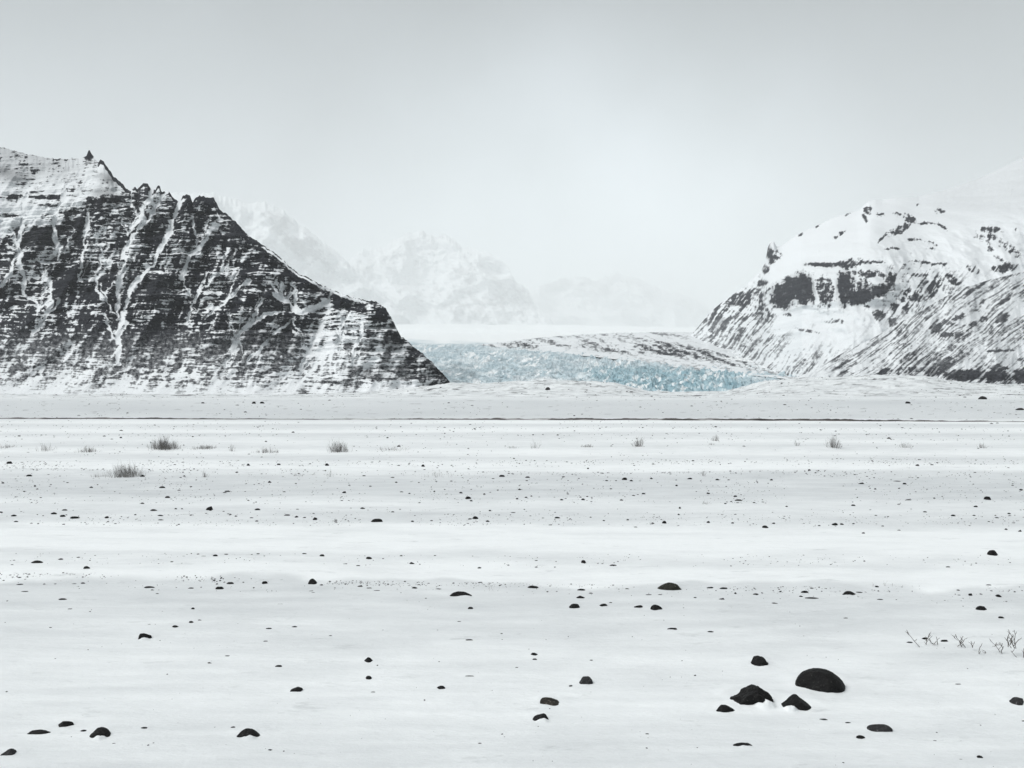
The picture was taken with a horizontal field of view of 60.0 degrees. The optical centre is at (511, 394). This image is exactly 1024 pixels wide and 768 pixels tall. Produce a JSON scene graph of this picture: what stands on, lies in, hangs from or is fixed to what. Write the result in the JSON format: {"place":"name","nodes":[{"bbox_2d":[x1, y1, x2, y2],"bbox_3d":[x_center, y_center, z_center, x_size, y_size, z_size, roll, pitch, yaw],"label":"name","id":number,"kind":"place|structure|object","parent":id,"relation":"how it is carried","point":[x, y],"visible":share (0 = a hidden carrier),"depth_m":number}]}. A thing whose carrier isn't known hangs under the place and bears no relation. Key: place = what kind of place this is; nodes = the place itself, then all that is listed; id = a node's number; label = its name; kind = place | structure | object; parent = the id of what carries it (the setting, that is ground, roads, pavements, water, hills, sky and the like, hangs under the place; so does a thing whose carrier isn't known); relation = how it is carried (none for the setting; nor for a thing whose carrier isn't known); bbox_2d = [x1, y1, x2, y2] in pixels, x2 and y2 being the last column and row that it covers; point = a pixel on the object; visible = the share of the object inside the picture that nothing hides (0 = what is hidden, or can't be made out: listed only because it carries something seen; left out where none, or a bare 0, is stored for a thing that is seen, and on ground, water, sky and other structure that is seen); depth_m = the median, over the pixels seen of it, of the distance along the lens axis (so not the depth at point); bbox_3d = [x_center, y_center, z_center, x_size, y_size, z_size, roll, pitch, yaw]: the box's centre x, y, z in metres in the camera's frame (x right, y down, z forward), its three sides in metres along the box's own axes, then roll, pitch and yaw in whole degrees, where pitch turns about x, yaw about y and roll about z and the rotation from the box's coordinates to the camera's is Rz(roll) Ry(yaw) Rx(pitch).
{"place":"outdoors","nodes":[
{"label":"outdoors","id":0,"kind":"place"},
{"bbox_2d":[0,147,449,394],"bbox_3d":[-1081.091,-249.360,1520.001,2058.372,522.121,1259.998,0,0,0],"label":"mountain","id":1,"kind":"structure","parent":0,"point":[109,283],"depth_m":1067.26},
{"bbox_2d":[165,191,414,323],"bbox_3d":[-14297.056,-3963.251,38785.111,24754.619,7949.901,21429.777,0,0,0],"label":"veiled ridge","id":2,"kind":"structure","parent":0,"point":[294,245],"depth_m":32715.00},
{"bbox_2d":[348,230,554,324],"bbox_3d":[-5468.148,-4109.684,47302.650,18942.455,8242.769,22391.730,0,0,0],"label":"misty crag","id":3,"kind":"structure","parent":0,"point":[419,277],"depth_m":40498.68},
{"bbox_2d":[0,374,1023,767],"bbox_3d":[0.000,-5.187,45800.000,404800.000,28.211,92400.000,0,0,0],"label":"snow plain","id":4,"kind":"structure","parent":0,"point":[648,698],"depth_m":8.12},
{"bbox_2d":[0,748,16,755],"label":"stone","id":5,"kind":"object","parent":4,"relation":"on","point":[11,751],"visible":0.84,"depth_m":4.18},
{"bbox_2d":[27,729,50,733],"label":"boulder","id":6,"kind":"object","parent":4,"relation":"on","point":[39,731],"visible":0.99,"depth_m":4.45},
{"bbox_2d":[58,721,73,726],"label":"boulder","id":7,"kind":"object","parent":4,"relation":"on","point":[65,723],"visible":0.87,"depth_m":4.54},
{"bbox_2d":[74,446,95,452],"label":"shrub","id":8,"kind":"object","parent":4,"relation":"on","point":[89,449],"visible":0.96,"depth_m":25.41},
{"bbox_2d":[89,727,110,737],"bbox_3d":[-2.048,1.698,4.418,0.100,0.069,0.095,0,0,40],"label":"boulder","id":9,"kind":"object","parent":4,"relation":"on","point":[102,731],"visible":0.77,"depth_m":4.40},
{"bbox_2d":[105,461,146,477],"bbox_3d":[-7.940,1.531,18.347,0.740,0.380,0.964,0,0,0],"label":"shrub","id":10,"kind":"object","parent":4,"relation":"on","point":[134,473],"visible":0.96,"depth_m":18.24},
{"bbox_2d":[138,633,151,638],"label":"stone","id":11,"kind":"object","parent":4,"relation":"on","point":[141,635],"visible":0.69,"depth_m":6.14},
{"bbox_2d":[148,437,180,450],"bbox_3d":[-10.409,1.423,26.532,1.062,0.551,1.132,0,0,0],"label":"shrub","id":12,"kind":"object","parent":4,"relation":"on","point":[162,447],"visible":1,"depth_m":26.52},
{"bbox_2d":[190,444,215,449],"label":"shrub","id":13,"kind":"object","parent":4,"relation":"on","point":[202,448],"visible":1,"depth_m":26.52},
{"bbox_2d":[237,728,259,736],"bbox_3d":[-1.310,1.698,4.419,0.129,0.061,0.086,0,0,0],"label":"boulder","id":14,"kind":"object","parent":4,"relation":"on","point":[247,732],"visible":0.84,"depth_m":4.40},
{"bbox_2d":[251,448,277,453],"bbox_3d":[-7.050,1.606,25.588,0.849,0.211,0.920,0,0,0],"label":"shrub","id":15,"kind":"object","parent":4,"relation":"on","point":[266,451],"visible":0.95,"depth_m":25.60},
{"bbox_2d":[290,687,302,691],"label":"stone","id":16,"kind":"object","parent":4,"relation":"on","point":[297,689],"visible":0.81,"depth_m":5.07},
{"bbox_2d":[308,579,316,583],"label":"stone","id":17,"kind":"object","parent":4,"relation":"on","point":[312,581],"visible":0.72,"depth_m":7.94},
{"bbox_2d":[327,441,349,452],"bbox_3d":[-5.095,1.483,25.922,0.853,0.462,0.860,0,0,-29],"label":"shrub","id":18,"kind":"object","parent":4,"relation":"on","point":[337,448],"visible":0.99,"depth_m":25.97},
{"bbox_2d":[364,657,372,662],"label":"stone","id":19,"kind":"object","parent":4,"relation":"on","point":[368,659],"visible":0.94,"depth_m":5.65},
{"bbox_2d":[371,519,382,521],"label":"stone","id":20,"kind":"object","parent":4,"relation":"on","point":[376,520],"visible":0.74,"depth_m":11.71},
{"bbox_2d":[450,591,471,596],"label":"boulder","id":21,"kind":"object","parent":4,"relation":"on","point":[459,593],"visible":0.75,"depth_m":7.45},
{"bbox_2d":[0,376,1023,766],"bbox_3d":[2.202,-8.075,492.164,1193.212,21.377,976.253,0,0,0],"label":"gravel","id":22,"kind":"structure","parent":4,"relation":"on","point":[490,492],"depth_m":16.61},
{"bbox_2d":[0,417,1023,421],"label":"earth bank","id":23,"kind":"structure","parent":4,"relation":"on","point":[753,419],"depth_m":58.08},
{"bbox_2d":[533,713,548,720],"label":"boulder","id":24,"kind":"object","parent":4,"relation":"on","point":[539,716],"visible":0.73,"depth_m":4.64},
{"bbox_2d":[540,697,558,705],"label":"boulder","id":25,"kind":"object","parent":4,"relation":"on","point":[549,701],"visible":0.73,"depth_m":4.85},
{"bbox_2d":[569,604,579,607],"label":"stone","id":26,"kind":"object","parent":4,"relation":"on","point":[574,606],"visible":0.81,"depth_m":7.03},
{"bbox_2d":[579,676,592,683],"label":"stone","id":27,"kind":"object","parent":4,"relation":"on","point":[586,680],"visible":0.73,"depth_m":5.19},
{"bbox_2d":[632,437,645,446],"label":"shrub","id":28,"kind":"object","parent":4,"relation":"on","point":[636,444],"visible":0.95,"depth_m":26.96},
{"bbox_2d":[650,605,661,609],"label":"stone","id":29,"kind":"object","parent":4,"relation":"on","point":[655,607],"visible":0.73,"depth_m":6.97},
{"bbox_2d":[658,582,681,589],"bbox_3d":[1.368,1.694,7.739,0.233,0.097,0.116,0,0,0],"label":"boulder","id":30,"kind":"object","parent":4,"relation":"on","point":[669,586],"visible":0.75,"depth_m":7.71},
{"bbox_2d":[716,705,734,711],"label":"boulder","id":31,"kind":"object","parent":4,"relation":"on","point":[723,708],"visible":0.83,"depth_m":4.75},
{"bbox_2d":[733,742,751,745],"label":"boulder","id":32,"kind":"object","parent":4,"relation":"on","point":[741,744],"visible":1,"depth_m":4.27},
{"bbox_2d":[730,684,772,704],"bbox_3d":[1.324,1.690,4.908,0.232,0.153,0.198,0,0,0],"label":"boulder","id":33,"kind":"object","parent":4,"relation":"on","point":[751,694],"visible":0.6,"depth_m":4.86},
{"bbox_2d":[751,655,767,665],"bbox_3d":[1.560,1.695,5.580,0.130,0.089,0.113,0,0,0],"label":"boulder","id":34,"kind":"object","parent":4,"relation":"on","point":[757,660],"visible":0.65,"depth_m":5.55},
{"bbox_2d":[781,694,810,710],"bbox_3d":[1.542,1.692,4.829,0.183,0.105,0.149,0,0,0],"label":"boulder","id":35,"kind":"object","parent":4,"relation":"on","point":[797,701],"visible":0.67,"depth_m":4.80},
{"bbox_2d":[795,668,844,692],"bbox_3d":[1.782,1.679,5.123,0.279,0.177,0.237,0,0,0],"label":"boulder","id":36,"kind":"object","parent":4,"relation":"on","point":[821,680],"visible":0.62,"depth_m":5.07},
{"bbox_2d":[826,435,840,448],"bbox_3d":[9.688,1.408,26.757,0.552,0.514,0.528,0,0,0],"label":"shrub","id":37,"kind":"object","parent":4,"relation":"on","point":[833,445],"visible":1,"depth_m":26.72},
{"bbox_2d":[842,591,854,594],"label":"stone","id":38,"kind":"object","parent":4,"relation":"on","point":[848,593],"visible":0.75,"depth_m":7.50},
{"bbox_2d":[867,724,892,731],"bbox_3d":[1.861,1.699,4.492,0.124,0.046,0.064,0,0,0],"label":"boulder","id":39,"kind":"object","parent":4,"relation":"on","point":[879,728],"visible":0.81,"depth_m":4.48},
{"bbox_2d":[925,632,937,644],"bbox_3d":[2.826,1.655,5.973,0.086,0.088,0.096,0,0,40],"label":"twig plant","id":40,"kind":"object","parent":4,"relation":"on","point":[929,635],"visible":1,"depth_m":5.98},
{"bbox_2d":[952,634,965,647],"bbox_3d":[2.996,1.655,5.930,0.085,0.087,0.087,0,0,0],"label":"twig plant","id":41,"kind":"object","parent":4,"relation":"on","point":[959,641],"visible":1,"depth_m":5.93},
{"bbox_2d":[976,606,986,609],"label":"stone","id":42,"kind":"object","parent":4,"relation":"on","point":[980,608],"visible":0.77,"depth_m":6.92},
{"bbox_2d":[987,550,997,555],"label":"stone","id":43,"kind":"object","parent":4,"relation":"on","point":[992,552],"visible":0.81,"depth_m":9.24},
{"bbox_2d":[982,640,1003,652],"bbox_3d":[3.133,1.642,5.779,0.140,0.115,0.061,0,0,0],"label":"twig plant","id":44,"kind":"object","parent":4,"relation":"on","point":[996,646],"visible":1,"depth_m":5.77},
{"bbox_2d":[1004,629,1023,657],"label":"twig plant","id":45,"kind":"object","parent":4,"relation":"on","point":[1011,641],"visible":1,"depth_m":5.72},
{"bbox_2d":[1009,697,1023,704],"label":"stone","id":46,"kind":"object","parent":4,"relation":"on","point":[1016,700],"visible":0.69,"depth_m":4.84},
{"bbox_2d":[0,0,1023,307],"label":"sky","id":47,"kind":"structure","parent":0,"point":[666,145]},
{"bbox_2d":[395,324,796,391],"bbox_3d":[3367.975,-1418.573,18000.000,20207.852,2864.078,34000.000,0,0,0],"label":"glacier","id":48,"kind":"object","parent":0,"point":[457,353],"visible":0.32,"depth_m":1764.74},
{"bbox_2d":[529,271,717,326],"bbox_3d":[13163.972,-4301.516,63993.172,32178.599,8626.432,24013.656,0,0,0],"label":"mountain","id":49,"kind":"structure","parent":0,"point":[617,298],"depth_m":60106.20},
{"bbox_2d":[482,332,797,378],"bbox_3d":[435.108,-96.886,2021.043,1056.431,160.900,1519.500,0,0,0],"label":"moraine hill","id":50,"kind":"structure","parent":0,"point":[686,349],"depth_m":2076.77},
{"bbox_2d":[690,157,1023,376],"bbox_3d":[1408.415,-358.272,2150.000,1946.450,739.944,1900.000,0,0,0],"label":"shoulder mountain","id":51,"kind":"structure","parent":0,"point":[806,301],"depth_m":1616.85},
{"bbox_2d":[798,272,1023,384],"bbox_3d":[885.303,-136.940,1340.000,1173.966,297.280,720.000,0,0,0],"label":"streaked spur","id":52,"kind":"structure","parent":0,"point":[972,334],"depth_m":1109.22}
]}

